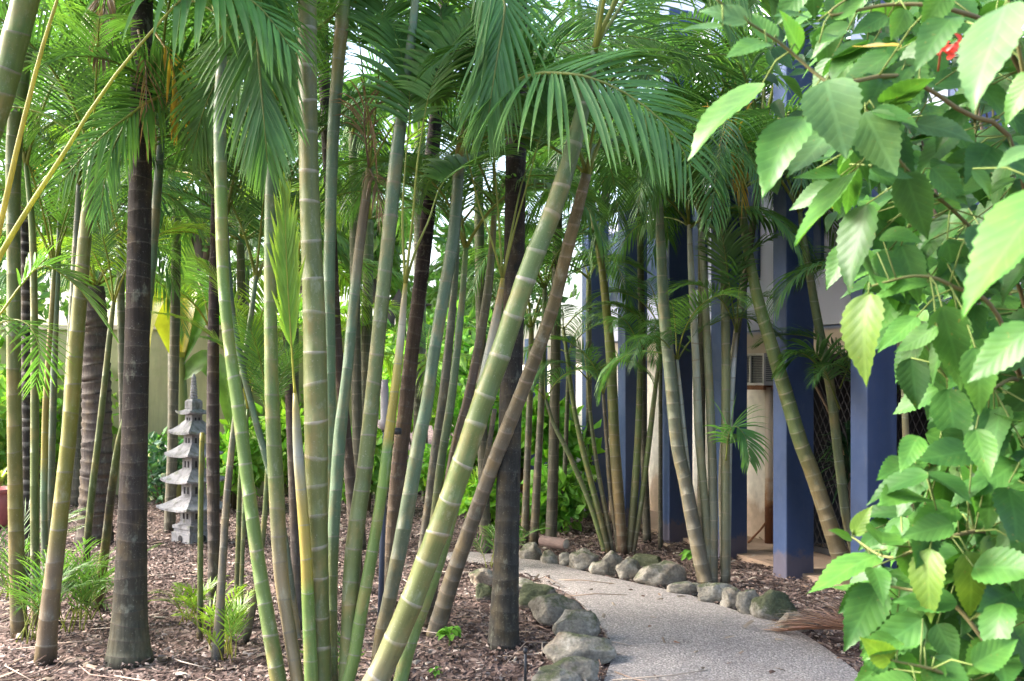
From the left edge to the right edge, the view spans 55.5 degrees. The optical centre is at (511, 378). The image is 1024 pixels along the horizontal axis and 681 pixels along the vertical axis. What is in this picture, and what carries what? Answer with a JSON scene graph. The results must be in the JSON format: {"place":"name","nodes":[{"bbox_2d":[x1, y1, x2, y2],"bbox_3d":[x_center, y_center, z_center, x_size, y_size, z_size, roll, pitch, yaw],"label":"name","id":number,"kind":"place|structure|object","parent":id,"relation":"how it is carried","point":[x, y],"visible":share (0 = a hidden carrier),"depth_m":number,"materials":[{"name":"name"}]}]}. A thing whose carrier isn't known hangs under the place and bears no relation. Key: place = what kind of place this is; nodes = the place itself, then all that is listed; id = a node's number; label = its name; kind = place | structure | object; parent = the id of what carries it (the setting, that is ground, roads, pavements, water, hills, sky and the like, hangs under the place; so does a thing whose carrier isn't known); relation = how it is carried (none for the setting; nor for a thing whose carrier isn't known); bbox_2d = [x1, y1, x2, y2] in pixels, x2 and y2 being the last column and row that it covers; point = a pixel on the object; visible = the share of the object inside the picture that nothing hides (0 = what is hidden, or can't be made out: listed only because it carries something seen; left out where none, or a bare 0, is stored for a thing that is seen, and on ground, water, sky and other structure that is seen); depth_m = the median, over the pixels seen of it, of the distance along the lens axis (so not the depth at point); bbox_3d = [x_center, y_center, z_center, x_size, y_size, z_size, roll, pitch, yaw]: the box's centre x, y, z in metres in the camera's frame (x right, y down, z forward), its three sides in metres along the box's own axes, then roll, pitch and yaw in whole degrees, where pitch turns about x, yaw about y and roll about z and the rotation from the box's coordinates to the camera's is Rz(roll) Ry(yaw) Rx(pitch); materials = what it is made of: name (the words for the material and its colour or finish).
{"place":"outdoors","nodes":[
{"label":"outdoors","id":0,"kind":"place"},
{"bbox_2d":[0,205,255,545],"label":"date palm","id":1,"kind":"object","parent":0,"point":[96,328],"visible":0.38,"depth_m":8.85,"materials":[{"name":"brown plant"}]},
{"bbox_2d":[0,0,660,364],"label":"sky","id":2,"kind":"structure","parent":0,"point":[577,279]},
{"bbox_2d":[0,417,863,680],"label":"ground","id":3,"kind":"structure","parent":0,"point":[82,675],"depth_m":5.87,"materials":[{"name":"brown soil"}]},
{"bbox_2d":[0,537,114,643],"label":"palm sucker","id":4,"kind":"object","parent":3,"relation":"on","point":[36,599],"visible":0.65,"depth_m":5.57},
{"bbox_2d":[0,333,118,486],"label":"leafy shrub","id":5,"kind":"object","parent":3,"relation":"on","point":[59,417],"visible":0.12,"depth_m":12.34,"materials":[{"name":"green plant"}]},
{"bbox_2d":[0,45,118,638],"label":"cane palm","id":6,"kind":"object","parent":3,"relation":"on","point":[16,540],"visible":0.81,"depth_m":5.55,"materials":[{"name":"plant"}]},
{"bbox_2d":[12,549,114,633],"bbox_3d":[-2.620,1.239,5.794,0.596,0.526,0.685,0,0,-17],"label":"palm sucker","id":7,"kind":"object","parent":3,"relation":"on","point":[77,592],"visible":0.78,"depth_m":5.71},
{"bbox_2d":[0,0,128,628],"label":"cane palm","id":8,"kind":"object","parent":3,"relation":"on","point":[34,360],"visible":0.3,"depth_m":5.88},
{"bbox_2d":[0,107,152,574],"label":"cane palm","id":9,"kind":"object","parent":3,"relation":"on","point":[44,452],"visible":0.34,"depth_m":6.28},
{"bbox_2d":[0,0,180,261],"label":"cane palm","id":10,"kind":"object","parent":3,"relation":"on","point":[16,32],"visible":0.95,"depth_m":4.27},
{"bbox_2d":[33,536,161,623],"bbox_3d":[-2.627,1.211,6.004,0.703,0.583,0.736,0,0,-43],"label":"palm sucker","id":11,"kind":"object","parent":3,"relation":"on","point":[106,574],"visible":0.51,"depth_m":5.90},
{"bbox_2d":[0,0,198,324],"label":"broadleaf tree","id":12,"kind":"object","parent":3,"relation":"on","point":[45,287],"visible":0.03,"depth_m":20.80,"materials":[{"name":"green plant"}]},
{"bbox_2d":[0,130,209,541],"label":"cane palm","id":13,"kind":"object","parent":3,"relation":"on","point":[52,432],"visible":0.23,"depth_m":6.38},
{"bbox_2d":[90,420,121,611],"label":"cane palm","id":14,"kind":"object","parent":3,"relation":"on","point":[108,515],"visible":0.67,"depth_m":6.02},
{"bbox_2d":[0,38,232,622],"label":"cane palm","id":15,"kind":"object","parent":3,"relation":"on","point":[78,207],"visible":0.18,"depth_m":5.95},
{"bbox_2d":[6,60,228,589],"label":"king palm","id":16,"kind":"object","parent":3,"relation":"on","point":[25,301],"visible":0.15,"depth_m":6.97,"materials":[{"name":"green plant"}]},
{"bbox_2d":[0,120,236,425],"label":"garden palm","id":17,"kind":"object","parent":3,"relation":"on","point":[121,313],"visible":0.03,"depth_m":8.17,"materials":[{"name":"green plant"}]},
{"bbox_2d":[35,166,215,603],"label":"cane palm","id":18,"kind":"object","parent":3,"relation":"on","point":[95,462],"visible":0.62,"depth_m":6.40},
{"bbox_2d":[0,0,296,665],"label":"cane palm","id":19,"kind":"object","parent":3,"relation":"on","point":[47,635],"visible":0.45,"depth_m":5.15,"materials":[{"name":"plant"}]},
{"bbox_2d":[100,220,236,497],"bbox_3d":[-4.049,-0.202,11.367,1.836,3.410,0.690,0,0,0],"label":"banana plant","id":20,"kind":"object","parent":3,"relation":"on","point":[195,363],"visible":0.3,"depth_m":11.52,"materials":[{"name":"plant"}]},
{"bbox_2d":[0,93,348,532],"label":"garden palm","id":21,"kind":"object","parent":3,"relation":"on","point":[171,462],"visible":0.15,"depth_m":9.56,"materials":[{"name":"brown plant"}]},
{"bbox_2d":[147,431,205,511],"bbox_3d":[-3.912,1.035,10.967,0.868,0.942,0.681,0,0,0],"label":"flowering shrub","id":22,"kind":"object","parent":3,"relation":"on","point":[158,450],"visible":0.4,"depth_m":10.84,"materials":[{"name":"green plant"}]},
{"bbox_2d":[0,325,374,494],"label":"garden wall","id":23,"kind":"structure","parent":3,"relation":"on","point":[158,395],"depth_m":12.60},
{"bbox_2d":[38,7,347,297],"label":"broadleaf tree","id":24,"kind":"object","parent":3,"relation":"on","point":[201,251],"visible":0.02,"depth_m":18.87,"materials":[{"name":"green plant"}]},
{"bbox_2d":[156,374,230,543],"bbox_3d":[-2.937,0.728,8.976,0.475,1.545,0.475,0,0,38],"label":"stone pagoda","id":25,"kind":"object","parent":3,"relation":"on","point":[191,427],"visible":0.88,"depth_m":8.89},
{"bbox_2d":[148,575,247,624],"bbox_3d":[-1.960,1.360,5.979,0.476,0.284,0.516,0,0,44],"label":"palm sucker","id":26,"kind":"object","parent":3,"relation":"on","point":[190,600],"visible":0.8,"depth_m":5.97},
{"bbox_2d":[40,0,356,327],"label":"cane palm","id":27,"kind":"object","parent":3,"relation":"on","point":[101,144],"visible":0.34,"depth_m":4.99,"materials":[{"name":"plant"}]},
{"bbox_2d":[196,433,204,641],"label":"cane palm","id":28,"kind":"object","parent":3,"relation":"on","point":[199,634],"visible":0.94,"depth_m":5.59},
{"bbox_2d":[106,246,300,511],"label":"garden palm","id":29,"kind":"object","parent":3,"relation":"on","point":[203,275],"visible":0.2,"depth_m":10.79,"materials":[{"name":"green plant"}]},
{"bbox_2d":[83,0,331,680],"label":"cane palm","id":30,"kind":"object","parent":3,"relation":"on","point":[271,31],"visible":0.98,"depth_m":4.18,"materials":[{"name":"plant"}]},
{"bbox_2d":[22,39,407,648],"bbox_3d":[-1.623,-0.090,5.671,2.153,3.228,2.071,0,0,-24],"label":"cane palm","id":31,"kind":"object","parent":3,"relation":"on","point":[112,52],"visible":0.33,"depth_m":5.46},
{"bbox_2d":[175,591,255,661],"bbox_3d":[-1.569,1.337,5.248,0.331,0.330,0.480,0,0,20],"label":"palm sucker","id":32,"kind":"object","parent":3,"relation":"on","point":[233,619],"visible":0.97,"depth_m":5.26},
{"bbox_2d":[92,127,366,538],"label":"garden palm","id":33,"kind":"object","parent":3,"relation":"on","point":[240,257],"visible":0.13,"depth_m":9.17,"materials":[{"name":"green plant"}]},
{"bbox_2d":[45,0,423,617],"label":"king palm","id":34,"kind":"object","parent":3,"relation":"on","point":[213,458],"visible":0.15,"depth_m":6.17,"materials":[{"name":"green plant"}]},
{"bbox_2d":[205,416,283,508],"bbox_3d":[-3.272,0.962,11.246,1.145,1.091,1.203,0,0,0],"label":"leafy shrub","id":35,"kind":"object","parent":3,"relation":"on","point":[258,467],"visible":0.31,"depth_m":11.04,"materials":[{"name":"green plant"}]},
{"bbox_2d":[152,311,339,630],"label":"cane palm","id":36,"kind":"object","parent":3,"relation":"on","point":[242,549],"visible":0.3,"depth_m":5.90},
{"bbox_2d":[193,312,302,643],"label":"cane palm","id":37,"kind":"object","parent":3,"relation":"on","point":[256,381],"visible":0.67,"depth_m":5.52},
{"bbox_2d":[81,0,447,669],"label":"king palm","id":38,"kind":"object","parent":3,"relation":"on","point":[129,641],"visible":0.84,"depth_m":5.14,"materials":[{"name":"brown plant"}]},
{"bbox_2d":[169,1,362,587],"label":"king palm","id":39,"kind":"object","parent":3,"relation":"on","point":[349,473],"visible":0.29,"depth_m":6.27,"materials":[{"name":"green plant"}]},
{"bbox_2d":[191,253,342,606],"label":"cane palm","id":40,"kind":"object","parent":3,"relation":"on","point":[239,487],"visible":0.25,"depth_m":5.97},
{"bbox_2d":[211,0,327,680],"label":"cane palm","id":41,"kind":"object","parent":3,"relation":"on","point":[274,656],"visible":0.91,"depth_m":4.50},
{"bbox_2d":[74,0,483,680],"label":"cane palm","id":42,"kind":"object","parent":3,"relation":"on","point":[276,486],"visible":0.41,"depth_m":4.59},
{"bbox_2d":[97,41,474,629],"bbox_3d":[-1.574,-0.228,6.159,2.453,3.503,2.188,0,0,32],"label":"king palm","id":43,"kind":"object","parent":3,"relation":"on","point":[293,517],"visible":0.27,"depth_m":5.92,"materials":[{"name":"green plant"}]},
{"bbox_2d":[266,174,318,680],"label":"cane palm","id":44,"kind":"object","parent":3,"relation":"on","point":[288,277],"visible":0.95,"depth_m":4.39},
{"bbox_2d":[152,123,435,661],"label":"cane palm","id":45,"kind":"object","parent":3,"relation":"on","point":[251,219],"visible":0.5,"depth_m":5.57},
{"bbox_2d":[163,191,426,522],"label":"garden palm","id":46,"kind":"object","parent":3,"relation":"on","point":[394,275],"visible":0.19,"depth_m":10.30,"materials":[{"name":"green plant"}]},
{"bbox_2d":[164,0,476,510],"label":"cane palm","id":47,"kind":"object","parent":3,"relation":"on","point":[192,108],"visible":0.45,"depth_m":4.84,"materials":[{"name":"plant"}]},
{"bbox_2d":[154,0,503,549],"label":"garden palm","id":48,"kind":"object","parent":3,"relation":"on","point":[356,390],"visible":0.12,"depth_m":8.56,"materials":[{"name":"green plant"}]},
{"bbox_2d":[98,0,568,680],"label":"cane palm","id":49,"kind":"object","parent":3,"relation":"on","point":[492,58],"visible":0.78,"depth_m":4.46,"materials":[{"name":"plant"}]},
{"bbox_2d":[0,571,709,680],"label":"fallen twigs","id":50,"kind":"object","parent":3,"relation":"on","point":[207,676],"visible":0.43,"depth_m":5.32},
{"bbox_2d":[229,107,486,418],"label":"garden palm","id":51,"kind":"object","parent":3,"relation":"on","point":[365,331],"visible":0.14,"depth_m":11.45,"materials":[{"name":"green plant"}]},
{"bbox_2d":[377,379,401,619],"bbox_3d":[-0.716,0.753,5.677,0.147,1.494,0.072,0,0,0],"label":"garden lamp","id":52,"kind":"object","parent":3,"relation":"on","point":[384,397],"visible":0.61,"depth_m":5.66,"materials":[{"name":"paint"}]},
{"bbox_2d":[317,0,477,680],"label":"cane palm","id":53,"kind":"object","parent":3,"relation":"on","point":[359,13],"visible":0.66,"depth_m":4.76,"materials":[{"name":"plant"}]},
{"bbox_2d":[321,183,492,447],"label":"broadleaf tree","id":54,"kind":"object","parent":3,"relation":"on","point":[396,296],"visible":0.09,"depth_m":18.89,"materials":[{"name":"green plant"}]},
{"bbox_2d":[342,320,499,503],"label":"garden palm","id":55,"kind":"object","parent":3,"relation":"on","point":[422,367],"visible":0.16,"depth_m":11.59,"materials":[{"name":"green plant"}]},
{"bbox_2d":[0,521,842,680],"bbox_3d":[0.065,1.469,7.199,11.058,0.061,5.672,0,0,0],"label":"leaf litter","id":56,"kind":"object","parent":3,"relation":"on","point":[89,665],"visible":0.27,"depth_m":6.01,"materials":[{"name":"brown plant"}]},
{"bbox_2d":[341,2,525,680],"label":"cane palm","id":57,"kind":"object","parent":3,"relation":"on","point":[424,90],"visible":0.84,"depth_m":4.53,"materials":[{"name":"plant"}]},
{"bbox_2d":[388,299,492,435],"bbox_3d":[-0.974,0.027,17.470,2.409,2.954,2.581,0,0,-43],"label":"leafy shrub","id":58,"kind":"object","parent":3,"relation":"on","point":[467,343],"visible":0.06,"depth_m":17.17,"materials":[{"name":"green plant"}]},
{"bbox_2d":[328,0,586,493],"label":"garden palm","id":59,"kind":"object","parent":3,"relation":"on","point":[417,399],"visible":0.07,"depth_m":12.74,"materials":[{"name":"green plant"}]},
{"bbox_2d":[319,131,612,552],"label":"cane palm","id":60,"kind":"object","parent":3,"relation":"on","point":[444,379],"visible":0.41,"depth_m":6.08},
{"bbox_2d":[320,154,618,522],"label":"cane palm","id":61,"kind":"object","parent":3,"relation":"on","point":[450,404],"visible":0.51,"depth_m":5.83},
{"bbox_2d":[279,10,692,553],"bbox_3d":[-0.297,-0.820,8.455,3.531,4.683,3.206,0,0,-39],"label":"garden palm","id":62,"kind":"object","parent":3,"relation":"on","point":[479,241],"visible":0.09,"depth_m":8.26,"materials":[{"name":"green plant"}]},
{"bbox_2d":[408,208,568,336],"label":"broadleaf tree","id":63,"kind":"object","parent":3,"relation":"on","point":[441,241],"visible":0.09,"depth_m":23.27,"materials":[{"name":"green plant"}]},
{"bbox_2d":[384,0,596,587],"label":"king palm","id":64,"kind":"object","parent":3,"relation":"on","point":[407,395],"visible":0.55,"depth_m":6.36,"materials":[{"name":"brown plant"}]},
{"bbox_2d":[388,0,603,680],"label":"cane palm","id":65,"kind":"object","parent":3,"relation":"on","point":[427,19],"visible":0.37,"depth_m":4.70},
{"bbox_2d":[326,55,692,627],"bbox_3d":[-0.235,-0.140,6.020,1.931,3.332,2.072,0,0,-45],"label":"cane palm","id":66,"kind":"object","parent":3,"relation":"on","point":[477,351],"visible":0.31,"depth_m":5.95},
{"bbox_2d":[390,221,655,543],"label":"cane palm","id":67,"kind":"object","parent":3,"relation":"on","point":[527,471],"visible":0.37,"depth_m":8.91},
{"bbox_2d":[495,384,604,489],"bbox_3d":[0.408,0.746,10.367,1.220,1.513,0.910,0,0,0],"label":"leafy shrub","id":68,"kind":"object","parent":3,"relation":"on","point":[573,446],"visible":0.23,"depth_m":10.21,"materials":[{"name":"green plant"}]},
{"bbox_2d":[499,366,607,553],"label":"cane palm","id":69,"kind":"object","parent":3,"relation":"on","point":[578,475],"visible":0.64,"depth_m":8.36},
{"bbox_2d":[370,0,738,664],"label":"cane palm","id":70,"kind":"object","parent":3,"relation":"on","point":[618,109],"visible":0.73,"depth_m":4.15,"materials":[{"name":"plant"}]},
{"bbox_2d":[528,593,581,625],"bbox_3d":[0.292,1.432,6.031,0.344,0.206,0.250,0,0,-20],"label":"border rock","id":71,"kind":"object","parent":3,"relation":"on","point":[548,609],"visible":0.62,"depth_m":5.95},
{"bbox_2d":[519,464,596,533],"bbox_3d":[0.463,1.256,9.605,0.810,0.819,0.745,0,0,35],"label":"leafy shrub","id":72,"kind":"object","parent":3,"relation":"on","point":[572,502],"visible":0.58,"depth_m":9.45,"materials":[{"name":"green plant"}]},
{"bbox_2d":[409,30,710,536],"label":"garden palm","id":73,"kind":"object","parent":3,"relation":"on","point":[552,486],"visible":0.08,"depth_m":8.76,"materials":[{"name":"green plant"}]},
{"bbox_2d":[428,194,697,544],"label":"cane palm","id":74,"kind":"object","parent":3,"relation":"on","point":[535,511],"visible":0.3,"depth_m":8.83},
{"bbox_2d":[490,229,653,520],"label":"garden palm","id":75,"kind":"object","parent":3,"relation":"on","point":[588,293],"visible":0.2,"depth_m":10.36,"materials":[{"name":"green plant"}]},
{"bbox_2d":[361,0,784,680],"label":"cane palm","id":76,"kind":"object","parent":3,"relation":"on","point":[403,620],"visible":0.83,"depth_m":4.25,"materials":[{"name":"plant"}]},
{"bbox_2d":[487,0,659,650],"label":"king palm","id":77,"kind":"object","parent":3,"relation":"on","point":[503,633],"visible":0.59,"depth_m":5.43,"materials":[{"name":"brown plant"}]},
{"bbox_2d":[552,609,600,636],"bbox_3d":[0.372,1.435,5.594,0.278,0.200,0.223,0,0,0],"label":"border rock","id":78,"kind":"object","parent":3,"relation":"on","point":[580,621],"visible":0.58,"depth_m":5.54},
{"bbox_2d":[523,311,633,531],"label":"garden palm","id":79,"kind":"object","parent":3,"relation":"on","point":[566,421],"visible":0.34,"depth_m":9.58,"materials":[{"name":"green plant"}]},
{"bbox_2d":[543,632,616,664],"bbox_3d":[0.358,1.436,5.174,0.394,0.175,0.230,0,0,0],"label":"border rock","id":80,"kind":"object","parent":3,"relation":"on","point":[560,646],"visible":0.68,"depth_m":5.11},
{"bbox_2d":[524,300,645,553],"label":"cane palm","id":81,"kind":"object","parent":3,"relation":"on","point":[596,503],"visible":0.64,"depth_m":8.35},
{"bbox_2d":[531,346,656,551],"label":"cane palm","id":82,"kind":"object","parent":3,"relation":"on","point":[583,357],"visible":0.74,"depth_m":8.36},
{"bbox_2d":[413,21,791,636],"bbox_3d":[0.532,-0.144,5.045,2.100,3.366,1.936,0,0,0],"label":"cane palm","id":83,"kind":"object","parent":3,"relation":"on","point":[440,615],"visible":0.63,"depth_m":5.27,"materials":[{"name":"plant"}]},
{"bbox_2d":[529,334,689,552],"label":"cane palm","id":84,"kind":"object","parent":3,"relation":"on","point":[607,450],"visible":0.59,"depth_m":8.35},
{"bbox_2d":[484,107,747,554],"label":"cane palm","id":85,"kind":"object","parent":3,"relation":"on","point":[616,465],"visible":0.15,"depth_m":8.33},
{"bbox_2d":[488,54,764,542],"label":"garden palm","id":86,"kind":"object","parent":3,"relation":"on","point":[646,522],"visible":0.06,"depth_m":8.97,"materials":[{"name":"green plant"}]},
{"bbox_2d":[485,98,808,583],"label":"cane palm","id":87,"kind":"object","parent":3,"relation":"on","point":[696,541],"visible":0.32,"depth_m":7.07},
{"bbox_2d":[588,301,710,554],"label":"cane palm","id":88,"kind":"object","parent":3,"relation":"on","point":[645,467],"visible":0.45,"depth_m":8.36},
{"bbox_2d":[591,308,710,554],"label":"cane palm","id":89,"kind":"object","parent":3,"relation":"on","point":[636,463],"visible":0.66,"depth_m":8.35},
{"bbox_2d":[633,560,686,587],"bbox_3d":[1.080,1.435,7.114,0.394,0.202,0.281,0,0,0],"label":"border rock","id":90,"kind":"object","parent":3,"relation":"on","point":[663,573],"visible":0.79,"depth_m":7.03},
{"bbox_2d":[581,274,753,549],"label":"garden palm","id":91,"kind":"object","parent":3,"relation":"on","point":[660,488],"visible":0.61,"depth_m":8.59,"materials":[{"name":"green plant"}]},
{"bbox_2d":[525,11,828,532],"bbox_3d":[1.596,-0.672,8.352,3.204,4.384,3.183,0,0,0],"label":"garden palm","id":92,"kind":"object","parent":3,"relation":"on","point":[712,91],"visible":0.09,"depth_m":7.96,"materials":[{"name":"green plant"}]},
{"bbox_2d":[550,135,827,582],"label":"cane palm","id":93,"kind":"object","parent":3,"relation":"on","point":[712,454],"visible":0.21,"depth_m":7.09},
{"bbox_2d":[594,287,788,472],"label":"cane palm","id":94,"kind":"object","parent":3,"relation":"on","point":[677,356],"visible":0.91,"depth_m":7.09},
{"bbox_2d":[570,153,819,573],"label":"cane palm","id":95,"kind":"object","parent":3,"relation":"on","point":[697,398],"visible":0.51,"depth_m":7.10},
{"bbox_2d":[584,0,850,568],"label":"garden palm","id":96,"kind":"object","parent":3,"relation":"on","point":[741,75],"visible":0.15,"depth_m":7.51,"materials":[{"name":"green plant"}]},
{"bbox_2d":[663,202,781,582],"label":"cane palm","id":97,"kind":"object","parent":3,"relation":"on","point":[734,250],"visible":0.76,"depth_m":6.97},
{"bbox_2d":[563,83,914,583],"bbox_3d":[1.476,-0.272,7.046,2.486,3.584,2.236,0,0,-25],"label":"cane palm","id":98,"kind":"object","parent":3,"relation":"on","point":[726,435],"visible":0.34,"depth_m":6.88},
{"bbox_2d":[571,82,922,584],"bbox_3d":[1.672,-0.272,7.106,2.173,3.637,2.720,0,0,-19],"label":"cane palm","id":99,"kind":"object","parent":3,"relation":"on","point":[836,544],"visible":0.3,"depth_m":6.92,"materials":[{"name":"plant"}]},
{"bbox_2d":[493,0,1023,599],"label":"apartment building","id":100,"kind":"structure","parent":3,"relation":"on","point":[773,492],"depth_m":8.16,"materials":[{"name":"blue paint"}]},
{"bbox_2d":[747,353,772,389],"bbox_3d":[2.225,-0.060,8.667,0.245,0.320,0.426,0,0,-20],"label":"air conditioner","id":101,"kind":"object","parent":100,"relation":"attached to","point":[759,372],"visible":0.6,"depth_m":8.56,"materials":[{"name":"white metal"}]},
{"bbox_2d":[749,590,796,621],"bbox_3d":[1.646,1.432,6.106,0.290,0.211,0.208,0,0,0],"label":"border rock","id":102,"kind":"object","parent":3,"relation":"on","point":[769,604],"visible":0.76,"depth_m":6.04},
{"bbox_2d":[633,84,921,552],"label":"cane palm","id":103,"kind":"object","parent":3,"relation":"on","point":[825,353],"visible":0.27,"depth_m":7.00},
{"bbox_2d":[764,242,912,517],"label":"cane palm","id":104,"kind":"object","parent":3,"relation":"on","point":[799,273],"visible":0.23,"depth_m":6.25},
{"bbox_2d":[751,295,943,389],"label":"cane palm","id":105,"kind":"object","parent":3,"relation":"on","point":[825,364],"visible":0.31,"depth_m":6.90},
{"bbox_2d":[680,0,1023,680],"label":"hibiscus bush","id":106,"kind":"object","parent":3,"relation":"on","point":[952,585],"visible":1,"depth_m":1.71,"materials":[{"name":"green plant"}]},
{"bbox_2d":[745,0,1023,680],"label":"shade shrub","id":107,"kind":"object","parent":3,"relation":"on","point":[772,56],"visible":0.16,"depth_m":3.57,"materials":[{"name":"green plant"}]},
{"bbox_2d":[446,552,857,680],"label":"path","id":108,"kind":"structure","parent":0,"point":[691,624],"depth_m":5.56,"materials":[{"name":"concrete"}]},
{"bbox_2d":[764,590,845,630],"bbox_3d":[1.832,1.307,5.401,0.486,0.342,1.090,0,0,-24],"label":"fallen frond","id":109,"kind":"object","parent":108,"relation":"on","point":[809,619],"visible":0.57,"depth_m":5.54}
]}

